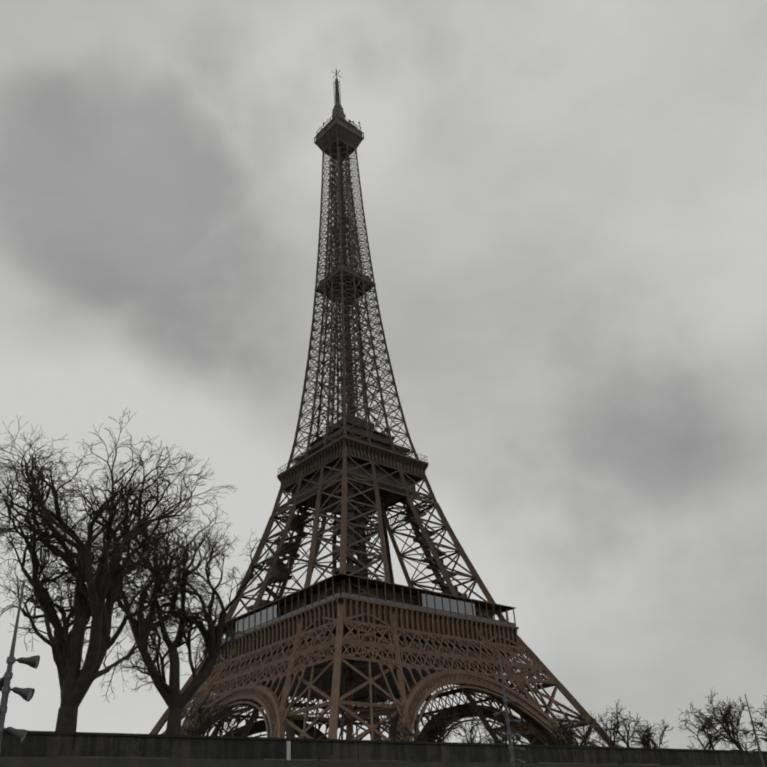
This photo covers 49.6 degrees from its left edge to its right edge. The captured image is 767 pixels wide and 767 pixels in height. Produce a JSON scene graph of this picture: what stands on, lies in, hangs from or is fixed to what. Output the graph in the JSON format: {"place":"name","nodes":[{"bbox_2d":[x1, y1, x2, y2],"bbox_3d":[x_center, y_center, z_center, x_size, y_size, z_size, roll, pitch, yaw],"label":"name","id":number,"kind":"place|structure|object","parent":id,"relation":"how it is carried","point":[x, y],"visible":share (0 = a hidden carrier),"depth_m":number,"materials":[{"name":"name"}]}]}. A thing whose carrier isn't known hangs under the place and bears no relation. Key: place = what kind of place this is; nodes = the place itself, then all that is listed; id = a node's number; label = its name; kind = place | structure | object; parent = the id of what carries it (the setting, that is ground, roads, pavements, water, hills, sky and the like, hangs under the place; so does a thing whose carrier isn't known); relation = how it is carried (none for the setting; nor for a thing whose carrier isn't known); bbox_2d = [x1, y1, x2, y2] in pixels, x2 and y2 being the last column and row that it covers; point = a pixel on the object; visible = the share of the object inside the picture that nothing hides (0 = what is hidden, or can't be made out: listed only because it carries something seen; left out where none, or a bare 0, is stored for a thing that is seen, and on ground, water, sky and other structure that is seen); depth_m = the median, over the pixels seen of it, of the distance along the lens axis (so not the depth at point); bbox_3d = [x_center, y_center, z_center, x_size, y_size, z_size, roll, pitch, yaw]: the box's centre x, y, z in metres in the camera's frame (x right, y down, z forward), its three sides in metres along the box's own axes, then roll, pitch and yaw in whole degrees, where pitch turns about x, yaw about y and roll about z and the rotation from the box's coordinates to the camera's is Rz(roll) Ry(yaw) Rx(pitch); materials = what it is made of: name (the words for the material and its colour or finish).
{"place":"outdoors","nodes":[
{"label":"outdoors","id":0,"kind":"place"},
{"bbox_2d":[0,579,24,751],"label":"mast pole","id":1,"kind":"object","parent":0,"point":[8,675],"visible":0.94,"depth_m":17.69,"materials":[{"name":"grey metal"}]},
{"bbox_2d":[0,655,39,743],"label":"floodlights","id":2,"kind":"object","parent":1,"relation":"attached to","point":[18,734],"visible":0.81,"depth_m":17.55,"materials":[{"name":"grey metal"}]},
{"bbox_2d":[20,658,37,742],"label":"floodlight lenses","id":3,"kind":"object","parent":2,"relation":"attached to","point":[28,698],"visible":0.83,"depth_m":17.56,"materials":[{"name":"grey glass"}]},
{"bbox_2d":[205,592,514,648],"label":"railing","id":4,"kind":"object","parent":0,"point":[431,604],"depth_m":243.25,"materials":[{"name":"brown metal"}]},
{"bbox_2d":[0,0,766,750],"label":"sky","id":5,"kind":"structure","parent":0,"point":[565,201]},
{"bbox_2d":[499,652,516,766],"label":"mast pole","id":6,"kind":"object","parent":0,"point":[509,732],"visible":0.96,"depth_m":28.91,"materials":[{"name":"grey metal"}]},
{"bbox_2d":[745,694,764,766],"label":"mast pole","id":7,"kind":"object","parent":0,"point":[757,742],"visible":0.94,"depth_m":33.69,"materials":[{"name":"grey metal"}]},
{"bbox_3d":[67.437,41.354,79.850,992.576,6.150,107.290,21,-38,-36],"label":"quay piers","id":8,"kind":"object","parent":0,"visible":0},
{"bbox_3d":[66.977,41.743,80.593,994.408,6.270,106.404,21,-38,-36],"label":"quay recess","id":9,"kind":"object","parent":8,"relation":"on","visible":0},
{"bbox_2d":[0,757,766,766],"bbox_3d":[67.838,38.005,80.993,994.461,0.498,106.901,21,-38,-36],"label":"quay ledge","id":10,"kind":"object","parent":9,"relation":"on","point":[66,762],"depth_m":34.37,"materials":[{"name":"stone"}]},
{"bbox_2d":[59,756,659,764],"bbox_3d":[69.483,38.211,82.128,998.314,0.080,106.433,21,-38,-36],"label":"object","id":11,"kind":"object","parent":10,"relation":"on","point":[312,759],"visible":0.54,"depth_m":36.49,"materials":[{"name":"stone"}]},
{"bbox_2d":[0,733,766,765],"bbox_3d":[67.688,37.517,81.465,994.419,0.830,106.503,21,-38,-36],"label":"quay parapet","id":12,"kind":"structure","parent":10,"relation":"on","point":[53,745],"depth_m":37.24,"materials":[{"name":"stone"}]},
{"bbox_2d":[286,741,290,759],"bbox_3d":[-4.132,15.976,36.087,0.180,0.800,0.060,17,-36,-31],"label":"post","id":13,"kind":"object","parent":12,"relation":"attached to","point":[288,750],"depth_m":36.08,"materials":[{"name":"grey metal"}]},
{"bbox_2d":[4,730,766,752],"bbox_3d":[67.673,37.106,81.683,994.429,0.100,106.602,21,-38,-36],"label":"quay coping","id":14,"kind":"object","parent":12,"relation":"on","point":[239,737],"depth_m":37.70,"materials":[{"name":"stone"}]},
{"bbox_2d":[17,734,766,762],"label":"quay drips","id":15,"kind":"object","parent":12,"relation":"attached to","point":[114,737],"visible":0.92,"depth_m":37.34,"materials":[{"name":"stone"}]},
{"bbox_2d":[170,737,720,762],"bbox_3d":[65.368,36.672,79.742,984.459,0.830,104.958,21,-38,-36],"label":"quay joints","id":16,"kind":"object","parent":12,"relation":"attached to","point":[358,752],"visible":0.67,"depth_m":38.00,"materials":[{"name":"black"}]},
{"label":"lower quay ground","id":17,"kind":"structure","parent":0,"visible":0},
{"bbox_2d":[493,700,525,766],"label":"floodlights","id":18,"kind":"object","parent":17,"relation":"on","point":[517,736],"visible":0.85,"depth_m":28.83,"materials":[{"name":"grey metal"}]},
{"bbox_2d":[743,722,766,754],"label":"floodlights","id":19,"kind":"object","parent":17,"relation":"on","point":[747,732],"visible":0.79,"depth_m":33.84,"materials":[{"name":"grey metal"}]},
{"label":"upper ground","id":20,"kind":"structure","parent":0,"visible":0},
{"bbox_2d":[149,106,615,746],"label":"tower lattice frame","id":21,"kind":"object","parent":20,"relation":"on","point":[345,316],"visible":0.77,"depth_m":259.06,"materials":[{"name":"brown metal"}]},
{"bbox_2d":[202,101,518,702],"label":"platform","id":22,"kind":"structure","parent":21,"relation":"attached to","point":[331,133],"depth_m":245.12,"materials":[{"name":"brown metal"}]},
{"bbox_2d":[314,69,363,142],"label":"antenna","id":23,"kind":"object","parent":22,"relation":"on","point":[337,96],"visible":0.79,"depth_m":381.44,"materials":[{"name":"metal"}]},
{"bbox_2d":[206,438,515,661],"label":"tower fascia","id":24,"kind":"structure","parent":21,"relation":"attached to","point":[311,475],"depth_m":258.17,"materials":[{"name":"brown metal"}]},
{"bbox_2d":[183,674,565,741],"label":"tower arch web","id":25,"kind":"object","parent":21,"relation":"attached to","point":[432,733],"depth_m":230.21},
{"bbox_2d":[193,679,561,744],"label":"arches","id":26,"kind":"structure","parent":21,"relation":"attached to","point":[290,730],"depth_m":256.24,"materials":[{"name":"brown metal"}]},
{"bbox_2d":[222,471,551,744],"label":"shafts","id":27,"kind":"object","parent":21,"relation":"attached to","point":[430,560],"depth_m":270.77,"materials":[{"name":"black metal"}]},
{"bbox_2d":[0,407,766,750],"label":"trees","id":28,"kind":"object","parent":20,"relation":"on","point":[98,593],"visible":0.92,"depth_m":46.44,"materials":[{"name":"brown plant"}]}
]}

